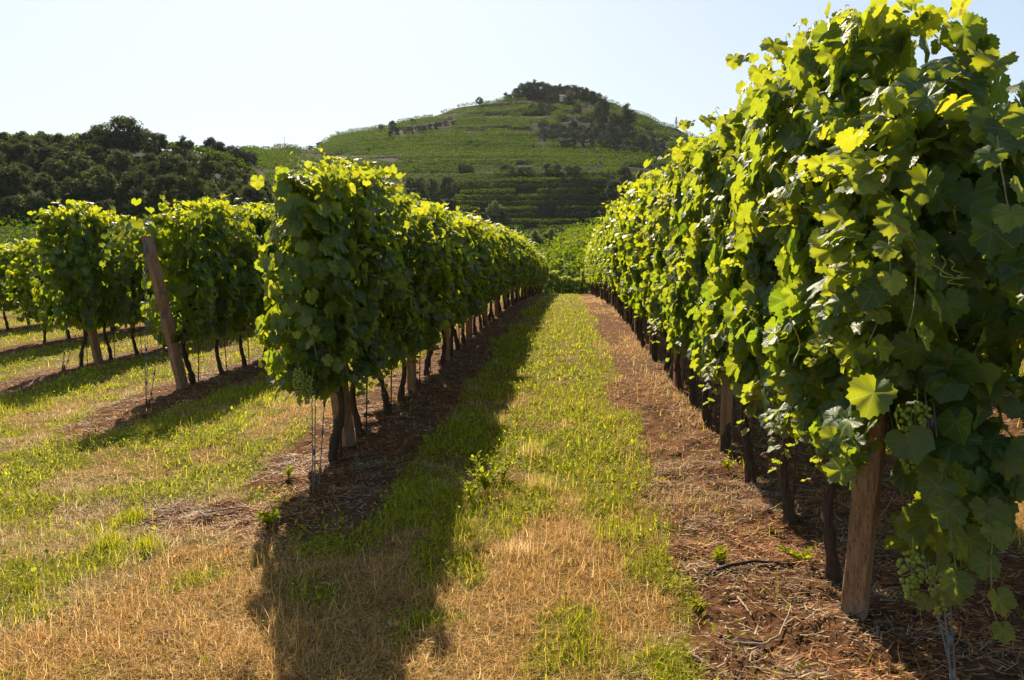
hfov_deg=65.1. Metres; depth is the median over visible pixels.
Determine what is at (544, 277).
grapevine
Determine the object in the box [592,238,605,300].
grapevine
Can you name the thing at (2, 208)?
bush
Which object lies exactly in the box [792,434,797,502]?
training rod
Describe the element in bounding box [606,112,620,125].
tree
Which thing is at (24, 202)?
bush
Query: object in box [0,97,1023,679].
ground
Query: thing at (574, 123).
olive tree
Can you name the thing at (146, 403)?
guy wire
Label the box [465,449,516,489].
leafy weed
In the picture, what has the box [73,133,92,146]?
bush
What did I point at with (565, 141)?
olive tree
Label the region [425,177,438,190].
tree
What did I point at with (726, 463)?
leafy weed
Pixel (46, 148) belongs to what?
bush
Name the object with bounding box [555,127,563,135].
olive tree
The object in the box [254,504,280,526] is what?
leafy weed
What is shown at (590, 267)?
grapevine
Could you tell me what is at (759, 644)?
fallen cane
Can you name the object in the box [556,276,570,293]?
grapevine
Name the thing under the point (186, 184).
tree
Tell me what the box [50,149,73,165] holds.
bush
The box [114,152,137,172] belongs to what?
tree
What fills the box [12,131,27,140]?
bush
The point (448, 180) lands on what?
tree
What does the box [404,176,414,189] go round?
tree
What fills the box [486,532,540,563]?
grass tuft
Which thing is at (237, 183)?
tree
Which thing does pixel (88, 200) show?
bush
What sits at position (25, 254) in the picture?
grapevine
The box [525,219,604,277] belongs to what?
valley vineyard
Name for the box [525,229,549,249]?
tree
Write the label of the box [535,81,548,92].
tree
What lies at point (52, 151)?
bush
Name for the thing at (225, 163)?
tree
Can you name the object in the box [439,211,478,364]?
grapevine
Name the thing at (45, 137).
bush
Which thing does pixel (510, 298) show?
row post
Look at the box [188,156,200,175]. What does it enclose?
tree
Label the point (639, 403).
fallen cane
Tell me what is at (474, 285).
grapevine
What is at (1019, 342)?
grapevine
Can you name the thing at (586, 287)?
grapevine
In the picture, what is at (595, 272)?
grapevine
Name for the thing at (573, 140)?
olive tree
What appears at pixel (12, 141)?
tree
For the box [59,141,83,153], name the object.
bush
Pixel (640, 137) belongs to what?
tree
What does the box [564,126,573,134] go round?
olive tree
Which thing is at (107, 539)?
grass tuft
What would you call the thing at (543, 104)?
bush
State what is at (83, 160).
tree
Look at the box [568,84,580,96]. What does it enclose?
tree
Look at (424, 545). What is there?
green grass
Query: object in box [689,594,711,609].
leafy weed
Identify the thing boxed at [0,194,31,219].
bush
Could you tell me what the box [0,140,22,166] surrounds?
tree
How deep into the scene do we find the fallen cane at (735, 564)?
3.93 m
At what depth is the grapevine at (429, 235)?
8.27 m
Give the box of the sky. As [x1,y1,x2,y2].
[0,0,1023,152]
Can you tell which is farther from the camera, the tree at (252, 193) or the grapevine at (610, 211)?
the tree at (252, 193)
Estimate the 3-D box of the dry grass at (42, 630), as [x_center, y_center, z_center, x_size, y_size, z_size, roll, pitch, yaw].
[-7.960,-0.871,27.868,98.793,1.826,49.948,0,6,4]
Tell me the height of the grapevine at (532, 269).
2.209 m
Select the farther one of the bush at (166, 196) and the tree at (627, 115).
the tree at (627, 115)
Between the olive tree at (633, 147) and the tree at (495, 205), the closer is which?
the tree at (495, 205)
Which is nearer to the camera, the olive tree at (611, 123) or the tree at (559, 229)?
the tree at (559, 229)
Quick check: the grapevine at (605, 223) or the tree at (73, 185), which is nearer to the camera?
the grapevine at (605, 223)
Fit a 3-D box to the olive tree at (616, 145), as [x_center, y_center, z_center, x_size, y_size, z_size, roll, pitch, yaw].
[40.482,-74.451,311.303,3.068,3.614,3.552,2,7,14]
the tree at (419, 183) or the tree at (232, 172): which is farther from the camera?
the tree at (419, 183)
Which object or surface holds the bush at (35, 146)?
on the ground at (448, 395)
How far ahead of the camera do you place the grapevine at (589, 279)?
38.00 m
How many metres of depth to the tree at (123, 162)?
119.88 m
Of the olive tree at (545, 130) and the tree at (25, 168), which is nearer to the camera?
the tree at (25, 168)
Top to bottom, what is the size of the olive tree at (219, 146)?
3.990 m
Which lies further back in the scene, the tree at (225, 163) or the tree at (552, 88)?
the tree at (552, 88)
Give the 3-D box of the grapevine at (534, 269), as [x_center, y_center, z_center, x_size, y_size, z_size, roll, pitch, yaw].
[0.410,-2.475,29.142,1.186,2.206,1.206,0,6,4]
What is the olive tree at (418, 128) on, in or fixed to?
on the ground at (448, 395)
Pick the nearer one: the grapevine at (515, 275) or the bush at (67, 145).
the grapevine at (515, 275)
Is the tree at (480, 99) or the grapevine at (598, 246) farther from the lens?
the tree at (480, 99)
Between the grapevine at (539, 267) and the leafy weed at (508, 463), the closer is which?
the leafy weed at (508, 463)
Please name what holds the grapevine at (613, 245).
on the ground at (448, 395)
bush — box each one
[0,131,13,141]
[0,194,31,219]
[0,205,20,221]
[5,193,30,211]
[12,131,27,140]
[20,136,32,142]
[23,199,47,217]
[24,150,43,164]
[26,144,49,162]
[27,198,58,218]
[28,138,45,147]
[30,134,51,143]
[31,137,51,148]
[38,146,60,159]
[40,145,59,159]
[46,142,63,148]
[49,132,72,145]
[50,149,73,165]
[53,196,81,206]
[54,143,74,155]
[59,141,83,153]
[64,190,96,205]
[66,149,82,161]
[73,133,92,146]
[91,203,116,212]
[95,198,126,220]
[96,146,115,161]
[113,205,133,220]
[123,195,158,217]
[135,194,170,211]
[136,205,161,221]
[151,192,177,213]
[170,198,188,212]
[534,90,548,98]
[536,102,547,107]
[582,92,588,99]
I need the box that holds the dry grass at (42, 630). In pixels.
[0,294,1023,679]
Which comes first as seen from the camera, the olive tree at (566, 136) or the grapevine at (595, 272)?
the grapevine at (595, 272)
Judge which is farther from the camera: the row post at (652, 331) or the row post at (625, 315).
the row post at (625, 315)
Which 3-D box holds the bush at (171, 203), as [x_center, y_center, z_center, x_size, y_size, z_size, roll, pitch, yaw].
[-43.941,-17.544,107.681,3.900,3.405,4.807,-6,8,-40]
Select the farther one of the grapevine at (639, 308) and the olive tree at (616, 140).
the olive tree at (616, 140)
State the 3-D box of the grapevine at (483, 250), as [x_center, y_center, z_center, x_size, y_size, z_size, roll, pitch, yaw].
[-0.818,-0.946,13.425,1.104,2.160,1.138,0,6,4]
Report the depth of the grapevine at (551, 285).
56.14 m
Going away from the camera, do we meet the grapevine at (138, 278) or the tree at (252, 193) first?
the grapevine at (138, 278)
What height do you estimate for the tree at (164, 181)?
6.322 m
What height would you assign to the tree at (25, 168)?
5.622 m
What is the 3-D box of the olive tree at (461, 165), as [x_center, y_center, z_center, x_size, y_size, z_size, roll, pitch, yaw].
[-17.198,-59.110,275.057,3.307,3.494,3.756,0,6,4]
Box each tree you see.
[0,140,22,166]
[0,151,7,167]
[0,164,13,201]
[0,164,36,201]
[6,142,39,166]
[7,138,20,145]
[8,161,36,193]
[24,172,64,203]
[37,157,74,192]
[54,176,91,206]
[67,151,96,184]
[81,164,118,200]
[82,124,109,149]
[82,143,108,170]
[89,115,149,154]
[103,148,138,184]
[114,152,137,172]
[114,169,152,211]
[136,161,165,192]
[137,152,158,174]
[139,127,157,153]
[144,132,170,158]
[147,172,188,209]
[151,151,190,193]
[169,135,195,161]
[171,169,212,207]
[185,153,199,162]
[186,152,229,194]
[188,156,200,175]
[194,180,220,198]
[199,137,218,154]
[211,141,231,157]
[219,160,237,181]
[220,145,238,154]
[221,165,249,189]
[222,185,246,206]
[226,146,246,164]
[226,178,247,203]
[233,184,269,207]
[238,148,258,166]
[241,183,274,204]
[261,178,276,202]
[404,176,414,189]
[406,126,413,131]
[414,124,421,130]
[414,175,426,189]
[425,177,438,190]
[438,174,457,199]
[458,163,465,170]
[475,97,482,104]
[486,200,505,218]
[500,163,510,170]
[517,83,526,94]
[519,81,534,92]
[524,166,532,172]
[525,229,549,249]
[529,79,540,92]
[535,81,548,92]
[537,120,546,128]
[539,128,548,135]
[540,82,554,93]
[542,163,553,170]
[542,227,561,247]
[549,85,558,94]
[551,93,558,100]
[553,164,561,171]
[554,83,564,94]
[554,227,566,235]
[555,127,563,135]
[559,84,571,94]
[559,137,569,146]
[560,132,569,138]
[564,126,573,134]
[564,165,572,171]
[565,90,574,101]
[567,120,577,128]
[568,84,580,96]
[568,136,577,144]
[569,131,577,137]
[572,164,581,171]
[573,104,581,112]
[575,86,585,96]
[577,132,587,139]
[578,138,585,144]
[583,127,592,135]
[586,138,594,145]
[587,90,596,100]
[592,96,610,123]
[595,136,604,144]
[604,178,624,202]
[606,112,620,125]
[606,120,616,127]
[612,137,620,143]
[613,103,639,132]
[613,143,619,150]
[615,164,632,186]
[628,145,635,151]
[632,169,643,182]
[634,132,648,148]
[648,137,656,143]
[656,142,665,151]
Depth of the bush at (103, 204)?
101.93 m
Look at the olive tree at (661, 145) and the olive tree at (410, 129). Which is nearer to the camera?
the olive tree at (661, 145)
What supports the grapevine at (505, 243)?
on the ground at (448, 395)
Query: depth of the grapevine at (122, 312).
13.34 m
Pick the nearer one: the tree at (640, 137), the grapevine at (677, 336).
the grapevine at (677, 336)
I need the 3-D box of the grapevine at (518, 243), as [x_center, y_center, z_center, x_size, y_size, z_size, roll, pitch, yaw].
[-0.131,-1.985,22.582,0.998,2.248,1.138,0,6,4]
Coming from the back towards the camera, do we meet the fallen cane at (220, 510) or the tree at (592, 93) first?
the tree at (592, 93)
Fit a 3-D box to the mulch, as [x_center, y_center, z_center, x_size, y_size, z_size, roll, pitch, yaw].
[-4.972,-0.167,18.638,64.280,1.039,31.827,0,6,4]
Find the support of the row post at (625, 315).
on the ground at (448, 395)
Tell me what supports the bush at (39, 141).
on the ground at (448, 395)
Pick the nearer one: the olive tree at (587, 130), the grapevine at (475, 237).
the grapevine at (475, 237)
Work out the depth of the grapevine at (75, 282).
12.34 m
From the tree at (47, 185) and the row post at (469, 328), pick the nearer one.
the row post at (469, 328)
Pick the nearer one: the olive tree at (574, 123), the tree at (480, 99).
the olive tree at (574, 123)
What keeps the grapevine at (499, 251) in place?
on the ground at (448, 395)
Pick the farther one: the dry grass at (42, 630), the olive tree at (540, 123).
the olive tree at (540, 123)
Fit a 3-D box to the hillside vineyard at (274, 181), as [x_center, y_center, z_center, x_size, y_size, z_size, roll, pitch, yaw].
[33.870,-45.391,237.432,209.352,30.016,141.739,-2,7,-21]
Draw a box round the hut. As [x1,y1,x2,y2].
[559,95,568,101]
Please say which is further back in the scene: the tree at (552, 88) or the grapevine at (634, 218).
the tree at (552, 88)
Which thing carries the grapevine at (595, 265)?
on the ground at (448, 395)
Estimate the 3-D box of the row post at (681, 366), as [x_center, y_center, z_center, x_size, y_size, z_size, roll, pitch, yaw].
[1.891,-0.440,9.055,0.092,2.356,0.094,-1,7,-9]
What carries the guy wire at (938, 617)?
attached to the end post at (863, 521)
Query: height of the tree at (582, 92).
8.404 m
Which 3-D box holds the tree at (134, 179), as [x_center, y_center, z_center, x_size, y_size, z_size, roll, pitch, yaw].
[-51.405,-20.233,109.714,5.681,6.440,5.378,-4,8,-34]
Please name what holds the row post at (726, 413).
on the ground at (448, 395)
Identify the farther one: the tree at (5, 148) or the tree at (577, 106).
the tree at (577, 106)
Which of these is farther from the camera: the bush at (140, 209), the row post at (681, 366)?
the bush at (140, 209)
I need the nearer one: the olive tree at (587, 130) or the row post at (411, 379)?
the row post at (411, 379)
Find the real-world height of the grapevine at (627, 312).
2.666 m
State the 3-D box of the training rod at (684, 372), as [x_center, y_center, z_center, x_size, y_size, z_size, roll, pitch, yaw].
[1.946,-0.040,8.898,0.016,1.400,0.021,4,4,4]
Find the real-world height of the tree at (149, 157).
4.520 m
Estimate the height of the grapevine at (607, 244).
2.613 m
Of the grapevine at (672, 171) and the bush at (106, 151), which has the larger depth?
the bush at (106, 151)
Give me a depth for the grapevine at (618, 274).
14.79 m
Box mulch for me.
[0,298,1023,679]
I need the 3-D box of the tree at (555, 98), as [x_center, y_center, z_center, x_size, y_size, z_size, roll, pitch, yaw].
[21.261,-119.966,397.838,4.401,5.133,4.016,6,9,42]
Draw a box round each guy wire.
[62,304,68,370]
[63,312,82,369]
[145,249,147,406]
[148,316,162,406]
[311,226,315,496]
[316,347,327,495]
[888,411,953,679]
[922,292,956,679]
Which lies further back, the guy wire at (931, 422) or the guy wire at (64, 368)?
the guy wire at (64, 368)
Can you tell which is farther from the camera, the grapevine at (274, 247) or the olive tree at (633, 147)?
the olive tree at (633, 147)
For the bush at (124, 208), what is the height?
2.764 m
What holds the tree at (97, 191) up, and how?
on the ground at (448, 395)
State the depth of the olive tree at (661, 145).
330.13 m
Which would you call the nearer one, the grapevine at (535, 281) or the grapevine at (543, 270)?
the grapevine at (535, 281)
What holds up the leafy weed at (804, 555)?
on the ground at (448, 395)
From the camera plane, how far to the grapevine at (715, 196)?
5.17 m
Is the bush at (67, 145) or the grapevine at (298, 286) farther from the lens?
the bush at (67, 145)
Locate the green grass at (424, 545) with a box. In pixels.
[0,293,1023,679]
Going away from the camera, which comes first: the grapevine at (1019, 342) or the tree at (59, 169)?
the grapevine at (1019, 342)
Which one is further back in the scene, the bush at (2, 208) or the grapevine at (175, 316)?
the bush at (2, 208)
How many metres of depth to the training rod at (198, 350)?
10.25 m
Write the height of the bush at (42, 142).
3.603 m
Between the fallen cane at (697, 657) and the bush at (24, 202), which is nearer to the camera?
the fallen cane at (697, 657)
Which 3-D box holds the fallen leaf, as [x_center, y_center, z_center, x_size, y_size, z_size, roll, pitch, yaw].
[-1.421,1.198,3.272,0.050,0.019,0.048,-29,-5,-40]
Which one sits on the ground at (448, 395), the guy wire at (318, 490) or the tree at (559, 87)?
the tree at (559, 87)
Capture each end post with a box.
[81,300,102,362]
[140,236,188,388]
[306,196,355,446]
[840,146,897,619]
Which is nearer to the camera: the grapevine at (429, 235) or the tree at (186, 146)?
the grapevine at (429, 235)
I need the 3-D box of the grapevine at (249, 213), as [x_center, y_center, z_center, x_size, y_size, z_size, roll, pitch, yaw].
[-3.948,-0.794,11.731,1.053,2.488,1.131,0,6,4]
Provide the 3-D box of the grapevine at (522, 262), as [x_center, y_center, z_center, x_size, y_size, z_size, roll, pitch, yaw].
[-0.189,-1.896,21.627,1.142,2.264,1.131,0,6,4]
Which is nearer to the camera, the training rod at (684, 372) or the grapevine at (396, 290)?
the grapevine at (396, 290)
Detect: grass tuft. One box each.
[78,524,132,556]
[106,500,168,527]
[129,528,170,557]
[485,410,514,429]
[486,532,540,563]
[514,469,563,495]
[515,436,554,460]
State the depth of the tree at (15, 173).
111.66 m
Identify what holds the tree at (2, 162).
on the ground at (448, 395)
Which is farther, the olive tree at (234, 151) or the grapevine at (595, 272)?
the olive tree at (234, 151)
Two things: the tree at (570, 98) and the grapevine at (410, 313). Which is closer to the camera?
the grapevine at (410, 313)
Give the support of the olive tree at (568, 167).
on the ground at (448, 395)
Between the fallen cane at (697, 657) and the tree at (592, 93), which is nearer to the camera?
the fallen cane at (697, 657)
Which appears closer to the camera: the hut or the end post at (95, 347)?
the end post at (95, 347)
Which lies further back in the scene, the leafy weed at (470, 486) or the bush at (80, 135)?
the bush at (80, 135)
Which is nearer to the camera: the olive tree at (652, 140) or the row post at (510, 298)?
the row post at (510, 298)
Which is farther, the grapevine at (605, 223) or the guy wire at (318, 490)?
the grapevine at (605, 223)
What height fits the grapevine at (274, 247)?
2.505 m
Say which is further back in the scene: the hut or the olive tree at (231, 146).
the hut
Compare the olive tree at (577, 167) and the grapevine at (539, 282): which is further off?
the olive tree at (577, 167)
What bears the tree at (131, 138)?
on the ground at (448, 395)
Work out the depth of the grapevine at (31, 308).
15.99 m
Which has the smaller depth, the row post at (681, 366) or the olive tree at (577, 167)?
the row post at (681, 366)
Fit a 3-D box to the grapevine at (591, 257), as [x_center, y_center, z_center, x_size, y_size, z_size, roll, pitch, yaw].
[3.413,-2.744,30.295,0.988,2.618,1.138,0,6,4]
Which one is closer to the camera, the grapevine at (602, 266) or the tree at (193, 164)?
the grapevine at (602, 266)
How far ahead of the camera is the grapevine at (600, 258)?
21.26 m
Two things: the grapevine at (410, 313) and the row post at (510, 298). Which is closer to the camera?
the grapevine at (410, 313)
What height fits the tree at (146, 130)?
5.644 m
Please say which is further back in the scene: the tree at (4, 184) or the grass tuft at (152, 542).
the tree at (4, 184)
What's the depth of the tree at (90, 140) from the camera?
141.62 m
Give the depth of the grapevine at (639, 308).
10.37 m
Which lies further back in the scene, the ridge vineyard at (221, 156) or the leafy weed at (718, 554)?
the ridge vineyard at (221, 156)
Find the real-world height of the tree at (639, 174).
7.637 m
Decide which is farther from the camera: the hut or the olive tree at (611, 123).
the hut
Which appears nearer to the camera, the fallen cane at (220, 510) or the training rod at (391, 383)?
the fallen cane at (220, 510)
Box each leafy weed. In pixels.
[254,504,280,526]
[284,464,294,476]
[454,472,481,498]
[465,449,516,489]
[484,448,517,478]
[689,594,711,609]
[711,543,727,561]
[718,449,740,470]
[774,543,822,560]
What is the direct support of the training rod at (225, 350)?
on the ground at (448, 395)
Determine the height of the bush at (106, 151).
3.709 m
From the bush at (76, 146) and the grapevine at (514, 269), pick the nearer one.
the grapevine at (514, 269)
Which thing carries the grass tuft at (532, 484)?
on the ground at (448, 395)
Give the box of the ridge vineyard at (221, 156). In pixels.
[1,132,273,192]
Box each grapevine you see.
[0,238,65,342]
[0,242,39,325]
[0,244,29,329]
[21,199,118,366]
[33,272,70,338]
[67,210,140,359]
[90,195,240,384]
[106,234,167,353]
[130,247,183,346]
[172,194,264,373]
[214,198,275,365]
[231,202,292,357]
[250,148,397,462]
[335,156,414,435]
[354,172,431,415]
[356,204,455,400]
[396,190,466,385]
[418,201,471,374]
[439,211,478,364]
[449,211,491,349]
[450,208,484,356]
[461,220,496,343]
[472,219,498,318]
[473,224,505,333]
[478,221,506,328]
[482,226,507,325]
[488,224,509,321]
[489,223,515,317]
[498,225,517,312]
[498,236,520,310]
[499,231,521,310]
[502,232,526,308]
[507,229,524,306]
[507,237,528,305]
[511,233,529,304]
[514,233,527,303]
[514,238,531,302]
[516,239,534,301]
[519,237,532,301]
[519,240,535,300]
[521,245,538,299]
[524,241,537,299]
[524,250,537,298]
[527,250,540,298]
[529,251,541,297]
[529,252,542,296]
[532,250,543,295]
[533,254,545,295]
[534,285,546,293]
[536,255,546,294]
[537,256,547,293]
[544,270,558,293]
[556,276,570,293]
[568,277,582,293]
[580,269,593,293]
[586,245,597,289]
[587,238,598,296]
[587,238,599,285]
[589,235,602,298]
[591,228,606,293]
[592,231,602,299]
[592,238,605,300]
[593,222,609,303]
[595,239,610,302]
[596,217,616,309]
[597,211,614,308]
[597,216,610,304]
[597,218,614,306]
[601,200,623,316]
[601,204,620,313]
[601,206,619,311]
[602,208,623,320]
[606,196,634,331]
[606,203,629,323]
[610,199,639,324]
[612,181,640,340]
[612,200,632,326]
[615,184,644,347]
[621,168,663,351]
[622,180,657,361]
[627,170,670,371]
[633,159,672,379]
[633,173,706,391]
[649,130,711,408]
[658,126,715,425]
[667,94,783,484]
[668,107,740,452]
[707,0,1023,644]
[713,17,895,524]
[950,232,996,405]
[985,157,1023,352]
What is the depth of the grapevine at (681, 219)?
6.27 m
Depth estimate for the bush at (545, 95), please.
405.33 m
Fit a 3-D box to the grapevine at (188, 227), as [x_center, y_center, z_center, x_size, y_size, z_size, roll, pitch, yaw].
[-4.095,-0.535,9.740,1.079,2.410,1.830,1,7,9]
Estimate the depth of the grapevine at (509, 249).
18.20 m
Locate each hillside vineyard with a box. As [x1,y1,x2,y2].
[240,145,672,174]
[242,93,698,149]
[263,168,663,235]
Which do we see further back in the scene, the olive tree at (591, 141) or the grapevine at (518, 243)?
the olive tree at (591, 141)
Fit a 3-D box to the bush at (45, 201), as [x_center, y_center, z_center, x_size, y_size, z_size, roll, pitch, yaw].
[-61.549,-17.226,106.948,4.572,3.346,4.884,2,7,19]
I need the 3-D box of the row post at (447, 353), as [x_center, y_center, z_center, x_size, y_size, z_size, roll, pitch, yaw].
[-0.939,-0.693,11.493,0.092,2.356,0.094,-1,6,-5]
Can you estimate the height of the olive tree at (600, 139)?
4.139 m
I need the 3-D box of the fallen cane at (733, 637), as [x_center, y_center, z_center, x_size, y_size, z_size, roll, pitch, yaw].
[0.938,1.227,3.300,0.178,0.023,0.022,1,7,11]
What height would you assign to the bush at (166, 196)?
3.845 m
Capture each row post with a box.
[407,197,415,389]
[444,208,449,359]
[467,314,471,338]
[482,221,487,325]
[495,225,497,314]
[510,290,513,304]
[611,288,614,305]
[624,300,628,320]
[634,313,639,334]
[649,324,655,354]
[673,349,682,387]
[719,343,732,450]
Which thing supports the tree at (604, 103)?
on the ground at (448, 395)
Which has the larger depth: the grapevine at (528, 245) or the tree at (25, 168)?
the tree at (25, 168)
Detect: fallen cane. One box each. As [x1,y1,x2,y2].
[199,506,242,513]
[637,402,678,411]
[689,651,716,671]
[693,559,794,582]
[718,634,761,642]
[733,606,791,645]
[737,596,751,615]
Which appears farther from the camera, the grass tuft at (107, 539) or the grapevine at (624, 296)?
the grapevine at (624, 296)
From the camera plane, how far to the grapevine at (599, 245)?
22.84 m
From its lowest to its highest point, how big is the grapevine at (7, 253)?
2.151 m
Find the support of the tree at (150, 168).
on the ground at (448, 395)
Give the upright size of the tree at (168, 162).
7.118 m
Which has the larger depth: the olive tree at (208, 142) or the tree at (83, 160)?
the olive tree at (208, 142)
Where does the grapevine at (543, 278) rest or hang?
on the ground at (448, 395)
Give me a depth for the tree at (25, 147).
130.65 m
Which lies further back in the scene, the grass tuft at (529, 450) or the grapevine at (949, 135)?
the grass tuft at (529, 450)
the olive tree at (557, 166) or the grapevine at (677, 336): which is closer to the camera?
the grapevine at (677, 336)
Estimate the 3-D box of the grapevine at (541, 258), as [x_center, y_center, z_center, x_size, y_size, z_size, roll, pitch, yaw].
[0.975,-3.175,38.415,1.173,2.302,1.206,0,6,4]
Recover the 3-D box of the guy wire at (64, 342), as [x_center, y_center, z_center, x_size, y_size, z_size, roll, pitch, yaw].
[-6.909,-0.406,12.492,0.031,1.881,0.472,1,6,6]
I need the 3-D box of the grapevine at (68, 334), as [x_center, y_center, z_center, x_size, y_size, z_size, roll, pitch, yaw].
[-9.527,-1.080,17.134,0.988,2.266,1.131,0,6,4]
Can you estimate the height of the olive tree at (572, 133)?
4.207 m
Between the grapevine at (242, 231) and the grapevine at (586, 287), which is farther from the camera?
the grapevine at (586, 287)
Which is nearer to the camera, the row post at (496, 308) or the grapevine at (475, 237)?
the grapevine at (475, 237)
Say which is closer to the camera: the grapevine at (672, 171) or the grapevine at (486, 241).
the grapevine at (672, 171)
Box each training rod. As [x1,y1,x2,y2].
[84,297,87,364]
[110,283,114,356]
[198,285,199,381]
[219,286,227,372]
[339,310,341,458]
[366,383,367,431]
[390,323,392,412]
[419,352,420,384]
[683,358,685,387]
[711,363,712,415]
[752,400,754,443]
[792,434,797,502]
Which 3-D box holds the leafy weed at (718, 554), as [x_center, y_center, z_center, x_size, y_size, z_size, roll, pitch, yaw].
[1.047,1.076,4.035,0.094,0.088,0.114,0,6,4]
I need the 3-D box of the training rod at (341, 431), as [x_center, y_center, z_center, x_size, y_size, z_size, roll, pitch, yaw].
[-1.286,0.290,6.014,0.016,1.400,0.021,1,5,4]
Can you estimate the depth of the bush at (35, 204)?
105.85 m
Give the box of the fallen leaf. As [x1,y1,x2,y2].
[157,629,168,636]
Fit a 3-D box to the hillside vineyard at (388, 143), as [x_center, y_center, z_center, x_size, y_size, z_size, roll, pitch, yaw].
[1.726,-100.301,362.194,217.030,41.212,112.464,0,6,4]
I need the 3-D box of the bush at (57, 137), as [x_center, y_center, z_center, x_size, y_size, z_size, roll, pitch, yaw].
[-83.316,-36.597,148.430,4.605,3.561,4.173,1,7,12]
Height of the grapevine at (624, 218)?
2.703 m
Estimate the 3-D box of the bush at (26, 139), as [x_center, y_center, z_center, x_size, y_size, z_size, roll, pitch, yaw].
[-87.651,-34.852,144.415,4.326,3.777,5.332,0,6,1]
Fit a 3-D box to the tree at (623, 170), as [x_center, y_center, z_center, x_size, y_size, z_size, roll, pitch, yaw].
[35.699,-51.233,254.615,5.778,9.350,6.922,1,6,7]
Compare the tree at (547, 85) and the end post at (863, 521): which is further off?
the tree at (547, 85)
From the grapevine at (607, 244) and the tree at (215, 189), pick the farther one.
the tree at (215, 189)
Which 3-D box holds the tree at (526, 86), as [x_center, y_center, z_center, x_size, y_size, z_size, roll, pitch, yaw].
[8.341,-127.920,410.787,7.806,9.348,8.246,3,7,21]
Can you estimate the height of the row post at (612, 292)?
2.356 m
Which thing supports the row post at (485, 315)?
on the ground at (448, 395)
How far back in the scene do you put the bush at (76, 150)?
135.64 m
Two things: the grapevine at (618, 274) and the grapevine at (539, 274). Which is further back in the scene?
the grapevine at (539, 274)
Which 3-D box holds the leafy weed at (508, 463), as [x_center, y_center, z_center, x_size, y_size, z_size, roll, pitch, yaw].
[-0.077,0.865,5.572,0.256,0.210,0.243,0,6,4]
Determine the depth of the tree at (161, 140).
144.19 m
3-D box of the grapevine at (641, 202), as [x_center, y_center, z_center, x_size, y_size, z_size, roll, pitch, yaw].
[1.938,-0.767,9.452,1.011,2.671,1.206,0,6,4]
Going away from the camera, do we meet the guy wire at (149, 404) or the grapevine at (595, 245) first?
the guy wire at (149, 404)
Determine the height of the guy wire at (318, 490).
1.136 m
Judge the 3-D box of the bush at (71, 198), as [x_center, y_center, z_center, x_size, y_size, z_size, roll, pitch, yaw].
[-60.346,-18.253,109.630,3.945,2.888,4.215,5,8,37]
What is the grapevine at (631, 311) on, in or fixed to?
on the ground at (448, 395)
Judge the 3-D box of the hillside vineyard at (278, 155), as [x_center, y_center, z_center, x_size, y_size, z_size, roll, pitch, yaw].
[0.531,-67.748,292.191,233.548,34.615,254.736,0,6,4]
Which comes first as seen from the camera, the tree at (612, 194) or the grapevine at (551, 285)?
the grapevine at (551, 285)
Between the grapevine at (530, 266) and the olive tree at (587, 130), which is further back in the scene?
the olive tree at (587, 130)
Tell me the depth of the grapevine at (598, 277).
25.47 m
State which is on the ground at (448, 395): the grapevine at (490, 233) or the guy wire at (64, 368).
the grapevine at (490, 233)
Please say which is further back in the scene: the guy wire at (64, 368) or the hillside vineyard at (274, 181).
the hillside vineyard at (274, 181)
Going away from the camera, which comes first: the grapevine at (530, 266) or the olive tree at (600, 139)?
the grapevine at (530, 266)
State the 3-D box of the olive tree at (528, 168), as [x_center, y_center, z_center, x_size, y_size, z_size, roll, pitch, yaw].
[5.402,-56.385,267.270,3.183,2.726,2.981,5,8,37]
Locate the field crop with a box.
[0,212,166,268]
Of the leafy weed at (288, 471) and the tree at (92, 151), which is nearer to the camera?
the leafy weed at (288, 471)
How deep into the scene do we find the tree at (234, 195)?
111.39 m
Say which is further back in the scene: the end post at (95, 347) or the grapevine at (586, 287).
the grapevine at (586, 287)
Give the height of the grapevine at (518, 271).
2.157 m
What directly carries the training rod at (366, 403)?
on the ground at (448, 395)
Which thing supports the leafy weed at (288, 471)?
on the ground at (448, 395)
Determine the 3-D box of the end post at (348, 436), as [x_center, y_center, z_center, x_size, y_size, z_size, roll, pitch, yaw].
[-1.351,-0.015,6.053,0.180,2.076,0.741,0,6,4]
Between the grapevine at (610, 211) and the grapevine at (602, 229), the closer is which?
the grapevine at (610, 211)
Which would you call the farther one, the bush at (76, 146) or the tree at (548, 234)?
the bush at (76, 146)
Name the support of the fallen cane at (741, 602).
on the ground at (448, 395)
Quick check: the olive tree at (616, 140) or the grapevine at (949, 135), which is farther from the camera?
the olive tree at (616, 140)
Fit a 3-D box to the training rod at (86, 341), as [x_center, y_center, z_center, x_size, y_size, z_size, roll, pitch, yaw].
[-6.838,-0.189,12.879,0.016,1.400,0.022,2,7,4]
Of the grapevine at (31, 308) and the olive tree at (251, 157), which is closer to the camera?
the grapevine at (31, 308)
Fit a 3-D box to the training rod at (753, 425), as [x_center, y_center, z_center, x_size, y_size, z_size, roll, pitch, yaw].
[1.627,0.357,5.404,0.016,1.400,0.021,-1,9,4]
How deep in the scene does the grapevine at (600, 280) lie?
26.25 m
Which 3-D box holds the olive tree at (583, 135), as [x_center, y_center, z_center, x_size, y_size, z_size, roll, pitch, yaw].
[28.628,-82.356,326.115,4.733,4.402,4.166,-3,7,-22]
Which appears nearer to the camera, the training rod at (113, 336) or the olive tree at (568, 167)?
the training rod at (113, 336)
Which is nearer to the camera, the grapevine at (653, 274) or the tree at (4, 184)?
the grapevine at (653, 274)
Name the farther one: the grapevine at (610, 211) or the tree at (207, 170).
the tree at (207, 170)
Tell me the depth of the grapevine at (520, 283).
23.30 m
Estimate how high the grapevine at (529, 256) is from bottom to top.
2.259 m

